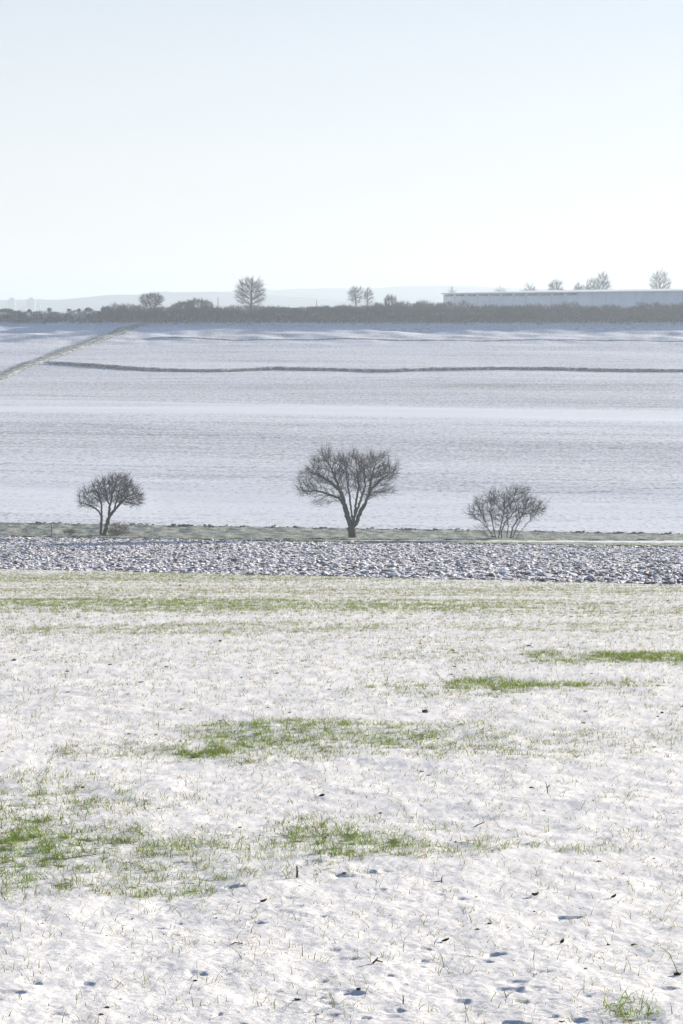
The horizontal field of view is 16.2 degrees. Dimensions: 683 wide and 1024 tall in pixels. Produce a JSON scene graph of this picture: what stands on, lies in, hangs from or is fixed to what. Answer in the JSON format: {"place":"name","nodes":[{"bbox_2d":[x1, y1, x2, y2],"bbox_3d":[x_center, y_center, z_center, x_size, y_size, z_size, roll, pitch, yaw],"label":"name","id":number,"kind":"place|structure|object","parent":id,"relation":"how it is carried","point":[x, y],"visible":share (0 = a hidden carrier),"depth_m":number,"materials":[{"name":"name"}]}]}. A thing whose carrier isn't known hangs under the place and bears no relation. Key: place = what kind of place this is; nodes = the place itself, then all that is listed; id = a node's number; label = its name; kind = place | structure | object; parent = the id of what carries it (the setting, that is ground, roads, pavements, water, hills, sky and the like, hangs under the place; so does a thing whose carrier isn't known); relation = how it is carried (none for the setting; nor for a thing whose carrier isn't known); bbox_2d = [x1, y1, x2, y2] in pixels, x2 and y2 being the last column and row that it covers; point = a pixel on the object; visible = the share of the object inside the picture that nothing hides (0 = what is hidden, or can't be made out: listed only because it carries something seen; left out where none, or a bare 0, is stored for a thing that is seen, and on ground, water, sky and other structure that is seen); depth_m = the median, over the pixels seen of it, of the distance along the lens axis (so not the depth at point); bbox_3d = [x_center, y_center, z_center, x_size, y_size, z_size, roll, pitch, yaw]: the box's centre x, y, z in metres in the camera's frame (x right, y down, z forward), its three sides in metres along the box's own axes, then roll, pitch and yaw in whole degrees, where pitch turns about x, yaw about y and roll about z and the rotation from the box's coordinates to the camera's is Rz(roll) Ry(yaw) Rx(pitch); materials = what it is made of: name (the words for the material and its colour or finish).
{"place":"outdoors","nodes":[
{"label":"outdoors","id":0,"kind":"place"},
{"bbox_2d":[8,297,15,310],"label":"tower block","id":1,"kind":"structure","parent":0,"point":[11,302],"depth_m":2337.69,"materials":[{"name":"concrete"}]},
{"bbox_2d":[20,306,26,311],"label":"apartment block","id":2,"kind":"structure","parent":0,"point":[23,308],"depth_m":2368.86,"materials":[{"name":"concrete"}]},
{"bbox_2d":[27,297,35,311],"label":"tower block","id":3,"kind":"structure","parent":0,"point":[31,303],"depth_m":2287.72,"materials":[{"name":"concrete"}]},
{"bbox_2d":[36,303,40,311],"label":"apartment block","id":4,"kind":"structure","parent":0,"point":[38,306],"depth_m":2319.37,"materials":[{"name":"concrete"}]},
{"bbox_2d":[0,325,145,378],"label":"farm track","id":5,"kind":"structure","parent":0,"point":[64,351],"depth_m":388.18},
{"bbox_2d":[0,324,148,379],"bbox_3d":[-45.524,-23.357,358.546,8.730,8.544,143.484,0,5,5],"label":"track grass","id":6,"kind":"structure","parent":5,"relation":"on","point":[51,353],"depth_m":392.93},
{"bbox_2d":[0,291,441,311],"bbox_3d":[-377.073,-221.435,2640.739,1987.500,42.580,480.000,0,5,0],"label":"hills","id":7,"kind":"structure","parent":0,"point":[222,300],"depth_m":2563.17,"materials":[{"name":"white snow"}]},
{"bbox_2d":[0,569,682,1023],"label":"snowy field","id":8,"kind":"structure","parent":0,"point":[80,947],"depth_m":13.04,"materials":[{"name":"white snow"}]},
{"bbox_2d":[0,580,680,1021],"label":"soil crumbs","id":9,"kind":"object","parent":8,"relation":"on","point":[380,812],"visible":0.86,"depth_m":17.27,"materials":[{"name":"brown soil"}]},
{"bbox_2d":[0,363,682,533],"bbox_3d":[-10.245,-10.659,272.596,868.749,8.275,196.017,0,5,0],"label":"hillside field","id":10,"kind":"structure","parent":0,"point":[593,451],"depth_m":238.13,"materials":[{"name":"white snow"}]},
{"bbox_2d":[12,521,679,533],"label":"furrow clods","id":11,"kind":"object","parent":10,"relation":"on","point":[273,526],"visible":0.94,"depth_m":175.06,"materials":[{"name":"soil"}]},
{"bbox_2d":[0,325,682,368],"bbox_3d":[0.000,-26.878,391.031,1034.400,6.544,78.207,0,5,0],"label":"field","id":12,"kind":"structure","parent":0,"point":[137,347],"depth_m":397.80,"materials":[{"name":"white snow"}]},
{"bbox_2d":[150,336,682,341],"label":"field boundary line","id":13,"kind":"object","parent":12,"relation":"on","point":[415,340],"visible":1,"depth_m":407.00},
{"bbox_2d":[0,522,682,545],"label":"grass verge","id":14,"kind":"object","parent":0,"point":[236,532],"depth_m":170.31,"materials":[{"name":"green plant"}]},
{"bbox_2d":[62,527,77,533],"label":"shrub","id":15,"kind":"object","parent":14,"relation":"on","point":[70,531],"visible":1,"depth_m":168.71,"materials":[{"name":"grey plant"}]},
{"bbox_2d":[74,470,146,535],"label":"bare tree","id":16,"kind":"object","parent":14,"relation":"on","point":[121,497],"visible":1,"depth_m":166.84,"materials":[{"name":"grey plant"}]},
{"bbox_2d":[107,521,129,535],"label":"shrub","id":17,"kind":"object","parent":14,"relation":"on","point":[116,530],"visible":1,"depth_m":168.00,"materials":[{"name":"grey plant"}]},
{"bbox_2d":[291,441,404,537],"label":"bare tree","id":18,"kind":"object","parent":14,"relation":"on","point":[352,525],"visible":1,"depth_m":165.79,"materials":[{"name":"grey plant"}]},
{"bbox_2d":[464,481,549,538],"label":"bare tree","id":19,"kind":"object","parent":14,"relation":"on","point":[506,498],"visible":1,"depth_m":164.93,"materials":[{"name":"grey plant"}]},
{"bbox_2d":[0,536,682,584],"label":"ploughed field","id":20,"kind":"structure","parent":0,"point":[459,573],"depth_m":124.94,"materials":[{"name":"soil"},{"name":"snow"}]},
{"bbox_2d":[0,312,682,546],"bbox_3d":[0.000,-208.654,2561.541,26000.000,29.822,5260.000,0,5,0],"label":"ground","id":21,"kind":"structure","parent":0,"point":[421,330],"depth_m":430.64,"materials":[{"name":"white snow"}]},
{"bbox_2d":[0,308,101,323],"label":"hedge","id":22,"kind":"object","parent":21,"relation":"on","point":[96,314],"visible":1,"depth_m":432.28,"materials":[{"name":"grey plant"}]},
{"bbox_2d":[139,291,164,308],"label":"bare tree","id":23,"kind":"object","parent":21,"relation":"on","point":[155,299],"visible":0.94,"depth_m":438.84,"materials":[{"name":"grey plant"}]},
{"bbox_2d":[172,301,195,310],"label":"shrub","id":24,"kind":"object","parent":21,"relation":"on","point":[185,304],"visible":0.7,"depth_m":437.76,"materials":[{"name":"grey plant"}]},
{"bbox_2d":[181,297,213,308],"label":"shrub","id":25,"kind":"object","parent":21,"relation":"on","point":[201,301],"visible":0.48,"depth_m":441.48,"materials":[{"name":"grey plant"}]},
{"bbox_2d":[234,276,267,312],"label":"bare tree","id":26,"kind":"object","parent":21,"relation":"on","point":[251,298],"visible":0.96,"depth_m":438.69,"materials":[{"name":"grey plant"}]},
{"bbox_2d":[346,285,363,307],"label":"bare tree","id":27,"kind":"object","parent":21,"relation":"on","point":[355,301],"visible":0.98,"depth_m":450.14,"materials":[{"name":"grey plant"}]},
{"bbox_2d":[266,299,452,312],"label":"hedge","id":28,"kind":"object","parent":21,"relation":"on","point":[400,304],"visible":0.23,"depth_m":444.66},
{"bbox_2d":[362,287,373,304],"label":"bare tree","id":29,"kind":"object","parent":21,"relation":"on","point":[366,294],"visible":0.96,"depth_m":450.02,"materials":[{"name":"grey plant"}]},
{"bbox_2d":[98,302,682,323],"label":"hedge","id":30,"kind":"object","parent":21,"relation":"on","point":[233,313],"visible":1,"depth_m":432.03,"materials":[{"name":"grey plant"}]},
{"bbox_2d":[383,294,397,307],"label":"shrub","id":31,"kind":"object","parent":21,"relation":"on","point":[391,300],"visible":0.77,"depth_m":438.96,"materials":[{"name":"grey plant"}]},
{"bbox_2d":[520,281,536,290],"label":"bare tree","id":32,"kind":"object","parent":21,"relation":"on","point":[529,288],"visible":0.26,"depth_m":636.94,"materials":[{"name":"grey plant"}]},
{"bbox_2d":[547,278,565,289],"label":"bare tree","id":33,"kind":"object","parent":21,"relation":"on","point":[552,285],"visible":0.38,"depth_m":636.71,"materials":[{"name":"grey plant"}]},
{"bbox_2d":[441,289,682,311],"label":"warehouse","id":34,"kind":"structure","parent":21,"relation":"on","point":[626,297],"depth_m":512.53,"materials":[{"name":"metal"}]},
{"bbox_2d":[635,302,644,306],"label":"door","id":35,"kind":"structure","parent":34,"relation":"in","point":[637,304],"depth_m":484.24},
{"bbox_2d":[453,299,682,312],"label":"hedge","id":36,"kind":"object","parent":21,"relation":"on","point":[656,305],"visible":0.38,"depth_m":443.92,"materials":[{"name":"grey plant"}]},
{"bbox_2d":[574,281,583,289],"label":"bare tree","id":37,"kind":"object","parent":21,"relation":"on","point":[576,287],"visible":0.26,"depth_m":636.97,"materials":[{"name":"grey plant"}]},
{"bbox_2d":[584,278,599,289],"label":"bare tree","id":38,"kind":"object","parent":21,"relation":"on","point":[590,286],"visible":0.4,"depth_m":637.01,"materials":[{"name":"grey plant"}]},
{"bbox_2d":[592,269,611,289],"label":"bare tree","id":39,"kind":"object","parent":21,"relation":"on","point":[604,283],"visible":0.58,"depth_m":636.71,"materials":[{"name":"grey plant"}]},
{"bbox_2d":[647,265,672,288],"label":"bare tree","id":40,"kind":"object","parent":21,"relation":"on","point":[660,280],"visible":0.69,"depth_m":597.06,"materials":[{"name":"grey plant"}]},
{"bbox_2d":[0,0,682,299],"label":"sky","id":41,"kind":"structure","parent":0,"point":[147,146],"materials":[{"name":"white"}]},
{"bbox_2d":[14,536,682,545],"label":"green strip","id":42,"kind":"object","parent":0,"point":[645,544],"visible":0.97,"depth_m":159.58,"materials":[{"name":"green plant"}]},
{"bbox_2d":[24,536,682,542],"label":"snowy track","id":43,"kind":"structure","parent":0,"point":[648,541],"depth_m":162.00,"materials":[{"name":"white snow"}]},
{"bbox_2d":[44,361,682,371],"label":"grass bank","id":44,"kind":"structure","parent":0,"point":[359,370],"depth_m":354.90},
{"bbox_2d":[227,285,573,303],"bbox_3d":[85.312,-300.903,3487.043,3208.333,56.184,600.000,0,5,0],"label":"hills","id":45,"kind":"structure","parent":0,"point":[413,294],"depth_m":3395.98,"materials":[{"name":"white snow"}]}
]}

